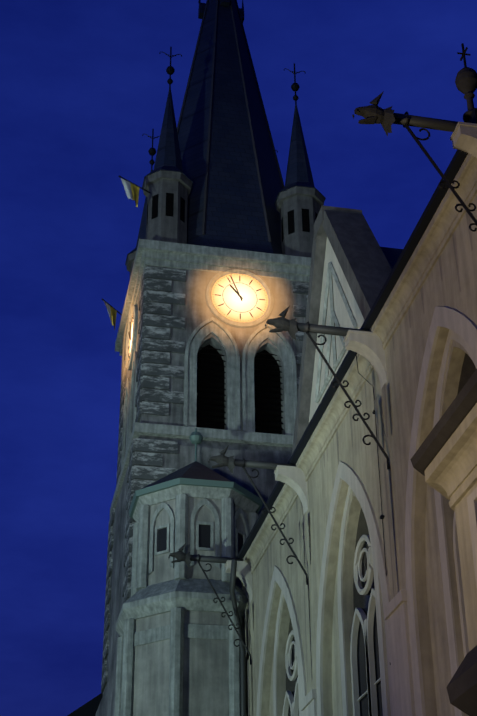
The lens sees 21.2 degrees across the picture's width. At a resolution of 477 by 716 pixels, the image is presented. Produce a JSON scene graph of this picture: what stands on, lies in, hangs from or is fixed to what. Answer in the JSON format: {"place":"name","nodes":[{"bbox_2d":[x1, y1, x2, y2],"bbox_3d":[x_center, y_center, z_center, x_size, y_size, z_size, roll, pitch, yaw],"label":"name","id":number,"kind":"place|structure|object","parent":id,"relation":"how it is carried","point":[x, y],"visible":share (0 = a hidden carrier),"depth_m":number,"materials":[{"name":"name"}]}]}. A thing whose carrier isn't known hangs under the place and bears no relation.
{"place":"outdoors","nodes":[
{"label":"outdoors","id":0,"kind":"place"},
{"bbox_2d":[67,693,102,715],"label":"roof","id":1,"kind":"structure","parent":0,"point":[90,708],"depth_m":48.94,"materials":[{"name":"black metal"}]},
{"bbox_2d":[103,178,132,323],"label":"white flag","id":2,"kind":"object","parent":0,"point":[127,187],"visible":0.98,"depth_m":41.52,"materials":[{"name":"white fabric"}]},
{"bbox_2d":[110,183,138,329],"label":"yellow flag","id":3,"kind":"object","parent":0,"point":[135,191],"visible":0.94,"depth_m":41.70,"materials":[{"name":"yellow fabric"}]},
{"bbox_2d":[95,435,292,715],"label":"tower","id":4,"kind":"structure","parent":0,"point":[265,481],"depth_m":37.38,"materials":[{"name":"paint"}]},
{"bbox_2d":[133,497,248,715],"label":"recessed wall panel","id":5,"kind":"object","parent":4,"relation":"attached to","point":[205,677],"visible":0.23,"depth_m":31.31,"materials":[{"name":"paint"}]},
{"bbox_2d":[114,485,258,715],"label":"stair turret","id":6,"kind":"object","parent":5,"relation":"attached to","point":[178,594],"depth_m":32.33,"materials":[{"name":"grey stone"}]},
{"bbox_2d":[142,461,231,488],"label":"turret roof","id":7,"kind":"structure","parent":6,"relation":"on","point":[195,470],"depth_m":34.34,"materials":[{"name":"black metal"}]},
{"bbox_2d":[129,428,262,518],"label":"turret cornice","id":8,"kind":"structure","parent":7,"relation":"on","point":[195,437],"depth_m":33.86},
{"bbox_2d":[229,558,246,715],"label":"downpipe","id":9,"kind":"object","parent":6,"relation":"attached to","point":[240,632],"visible":0.83,"depth_m":31.33,"materials":[{"name":"grey metal"}]},
{"bbox_2d":[158,524,242,553],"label":"turret windows","id":10,"kind":"structure","parent":5,"relation":"in","point":[204,535],"depth_m":33.21,"materials":[{"name":"black glass"}]},
{"bbox_2d":[101,267,308,692],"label":"stone quoins","id":11,"kind":"object","parent":4,"relation":"on","point":[157,333],"visible":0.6,"depth_m":38.87,"materials":[{"name":"grey stone"}]},
{"bbox_2d":[129,316,132,355],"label":"clock face","id":12,"kind":"object","parent":11,"relation":"attached to","point":[130,341],"depth_m":42.71},
{"bbox_2d":[125,305,137,369],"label":"clock rim","id":13,"kind":"object","parent":11,"relation":"attached to","point":[134,311],"visible":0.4,"depth_m":41.72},
{"bbox_2d":[128,315,132,361],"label":"clock markings","id":14,"kind":"object","parent":13,"relation":"attached to","point":[129,333],"depth_m":42.77,"materials":[{"name":"gold metal"}]},
{"bbox_2d":[121,317,296,467],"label":"window arches","id":15,"kind":"structure","parent":11,"relation":"on","point":[222,333],"depth_m":39.06,"materials":[{"name":"grey stone"}]},
{"bbox_2d":[110,239,310,516],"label":"tower cornices","id":16,"kind":"object","parent":11,"relation":"attached to","point":[209,259],"visible":0.29,"depth_m":40.68,"materials":[{"name":"grey stone"}]},
{"bbox_2d":[126,170,324,276],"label":"turrets","id":17,"kind":"object","parent":11,"relation":"on","point":[162,226],"visible":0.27,"depth_m":42.28,"materials":[{"name":"stone"}]},
{"bbox_2d":[102,175,149,315],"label":"flagpoles","id":18,"kind":"object","parent":17,"relation":"attached to","point":[119,176],"visible":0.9,"depth_m":41.83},
{"bbox_2d":[125,88,325,264],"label":"turret roofs","id":19,"kind":"structure","parent":17,"relation":"on","point":[298,173],"depth_m":43.97,"materials":[{"name":"tile"}]},
{"bbox_2d":[142,46,305,167],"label":"cross finials","id":20,"kind":"object","parent":19,"relation":"on","point":[170,71],"visible":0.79,"depth_m":46.29,"materials":[{"name":"black metal"}]},
{"bbox_2d":[146,193,317,241],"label":"turret windows","id":21,"kind":"structure","parent":17,"relation":"attached to","point":[291,223],"depth_m":42.14,"materials":[{"name":"black"}]},
{"bbox_2d":[178,0,282,254],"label":"spire","id":22,"kind":"structure","parent":11,"relation":"on","point":[235,218],"depth_m":45.01,"materials":[{"name":"tile"}]},
{"bbox_2d":[198,0,243,21],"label":"spire dormers","id":23,"kind":"object","parent":22,"relation":"attached to","point":[201,9],"visible":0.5,"depth_m":50.49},
{"bbox_2d":[177,0,284,241],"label":"spire ridges","id":24,"kind":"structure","parent":22,"relation":"attached to","point":[210,129],"depth_m":46.63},
{"bbox_2d":[211,274,267,321],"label":"clock face","id":25,"kind":"object","parent":11,"relation":"attached to","point":[233,301],"depth_m":40.36},
{"bbox_2d":[196,344,283,434],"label":"louvered openings","id":26,"kind":"object","parent":11,"relation":"attached to","point":[210,412],"visible":0.5,"depth_m":39.16,"materials":[{"name":"black"}]},
{"bbox_2d":[206,268,273,327],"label":"clock rim","id":27,"kind":"object","parent":11,"relation":"attached to","point":[224,319],"visible":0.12,"depth_m":40.27,"materials":[{"name":"beige stone"}]},
{"bbox_2d":[212,274,266,320],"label":"clock markings","id":28,"kind":"object","parent":27,"relation":"attached to","point":[238,294],"depth_m":40.39,"materials":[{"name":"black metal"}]},
{"bbox_2d":[124,265,308,457],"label":"wall","id":29,"kind":"structure","parent":4,"relation":"on","point":[194,311],"depth_m":39.83,"materials":[{"name":"grey stone"}]},
{"bbox_2d":[0,0,476,715],"label":"sky","id":30,"kind":"structure","parent":0,"point":[82,82],"materials":[{"name":"blue"}]},
{"bbox_2d":[309,237,364,421],"bbox_3d":[2.202,-0.873,26.145,0.499,4.280,5.600,5,-31,-10],"label":"gable panel","id":31,"kind":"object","parent":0,"point":[342,315],"depth_m":26.17,"materials":[{"name":"grey stone"}]},
{"bbox_2d":[315,261,357,402],"bbox_3d":[1.937,-0.896,26.097,0.100,2.576,3.086,5,-31,-10],"label":"gable tracery","id":32,"kind":"object","parent":31,"relation":"attached to","point":[333,317],"visible":0.71,"depth_m":26.10,"materials":[{"name":"grey stone"}]},
{"bbox_2d":[292,205,391,453],"bbox_3d":[2.151,-0.998,26.207,0.880,4.681,6.309,5,-31,-10],"label":"gablet coping","id":33,"kind":"object","parent":31,"relation":"on","point":[366,268],"visible":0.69,"depth_m":26.35,"materials":[{"name":"grey stone"}]},
{"bbox_2d":[243,194,476,715],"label":"nave wall","id":34,"kind":"structure","parent":0,"point":[404,358],"depth_m":21.64,"materials":[{"name":"beige stone"}]},
{"bbox_2d":[225,122,476,601],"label":"stone corbels","id":35,"kind":"object","parent":34,"relation":"attached to","point":[368,345],"visible":0.96,"depth_m":22.37,"materials":[{"name":"grey stone"}]},
{"bbox_2d":[190,113,457,563],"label":"gargoyle beams","id":36,"kind":"structure","parent":35,"relation":"attached to","point":[431,123],"depth_m":22.38,"materials":[{"name":"black metal"}]},
{"bbox_2d":[168,91,394,567],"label":"gargoyle heads","id":37,"kind":"object","parent":36,"relation":"attached to","point":[374,113],"visible":1,"depth_m":22.22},
{"bbox_2d":[236,153,476,589],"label":"cornice","id":38,"kind":"structure","parent":34,"relation":"on","point":[437,234],"depth_m":21.97,"materials":[{"name":"grey stone"}]},
{"bbox_2d":[236,149,467,558],"bbox_3d":[4.556,-5.619,13.952,0.630,0.130,45.000,5,-31,-10],"label":"roof edge","id":39,"kind":"object","parent":38,"relation":"on","point":[450,174],"depth_m":22.05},
{"bbox_2d":[466,108,476,123],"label":"finial base","id":40,"kind":"object","parent":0,"point":[472,118],"visible":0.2,"depth_m":17.88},
{"bbox_3d":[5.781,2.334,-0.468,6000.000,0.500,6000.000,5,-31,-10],"label":"ground","id":41,"kind":"structure","parent":0,"visible":0},
{"bbox_3d":[4.281,4.939,9.986,4.000,5.560,4.000,5,-31,-10],"label":"annex","id":42,"kind":"object","parent":41,"relation":"on","visible":0},
{"bbox_2d":[410,369,476,715],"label":"dark annex roofs","id":43,"kind":"structure","parent":42,"relation":"on","point":[461,687],"depth_m":11.58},
{"bbox_2d":[455,482,476,650],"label":"annex","id":44,"kind":"object","parent":42,"relation":"on","point":[466,556],"depth_m":12.00,"materials":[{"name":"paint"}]},
{"bbox_2d":[425,403,476,510],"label":"annex cornice","id":45,"kind":"structure","parent":44,"relation":"on","point":[451,473],"depth_m":12.17,"materials":[{"name":"beige stone"}]},
{"bbox_2d":[467,487,476,587],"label":"annex window frame","id":46,"kind":"object","parent":42,"relation":"attached to","point":[472,503],"visible":1,"depth_m":11.85,"materials":[{"name":"beige stone"}]},
{"bbox_3d":[8.335,-8.778,16.686,7.250,9.200,45.000,5,-31,-10],"label":"nave","id":47,"kind":"object","parent":41,"relation":"on","visible":0},
{"bbox_2d":[197,111,476,664],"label":"scroll brackets","id":48,"kind":"object","parent":47,"relation":"attached to","point":[444,178],"visible":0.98,"depth_m":21.91,"materials":[{"name":"black metal"}]},
{"bbox_2d":[301,589,415,715],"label":"buttresses","id":49,"kind":"structure","parent":47,"relation":"attached to","point":[395,613],"depth_m":19.69,"materials":[{"name":"beige stone"}]},
{"bbox_2d":[245,207,472,715],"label":"wall stain streaks","id":50,"kind":"object","parent":47,"relation":"attached to","point":[422,298],"depth_m":22.18,"materials":[{"name":"stone"}]},
{"bbox_2d":[256,307,476,715],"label":"arcade window bands","id":51,"kind":"object","parent":47,"relation":"attached to","point":[461,327],"depth_m":20.82,"materials":[{"name":"grey stone"}]},
{"bbox_2d":[356,353,390,664],"bbox_3d":[2.317,5.581,19.716,0.329,13.290,0.088,5,-31,-10],"label":"drainpipe","id":52,"kind":"object","parent":47,"relation":"attached to","point":[382,516],"visible":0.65,"depth_m":21.77,"materials":[{"name":"black metal"}]},
{"bbox_2d":[282,511,468,715],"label":"tracery window","id":53,"kind":"structure","parent":47,"relation":"attached to","point":[367,623],"depth_m":23.06,"materials":[{"name":"grey stone"}]},
{"bbox_2d":[286,353,475,715],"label":"window glass","id":54,"kind":"object","parent":53,"relation":"in","point":[467,372],"visible":0.11,"depth_m":23.23,"materials":[{"name":"black glass"}]},
{"bbox_2d":[380,247,402,268],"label":"roof","id":55,"kind":"structure","parent":47,"relation":"attached to","point":[392,255],"depth_m":26.91,"materials":[{"name":"black"}]},
{"bbox_2d":[455,67,476,121],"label":"finial","id":56,"kind":"object","parent":47,"relation":"on","point":[466,81],"visible":0.94,"depth_m":18.27,"materials":[{"name":"black metal"}]},
{"bbox_2d":[457,43,470,66],"bbox_3d":[3.310,-4.410,18.663,0.200,0.530,0.260,5,-31,-10],"label":"finial cross","id":57,"kind":"object","parent":56,"relation":"on","point":[463,54],"visible":0.85,"depth_m":18.67,"materials":[{"name":"black metal"}]}
]}

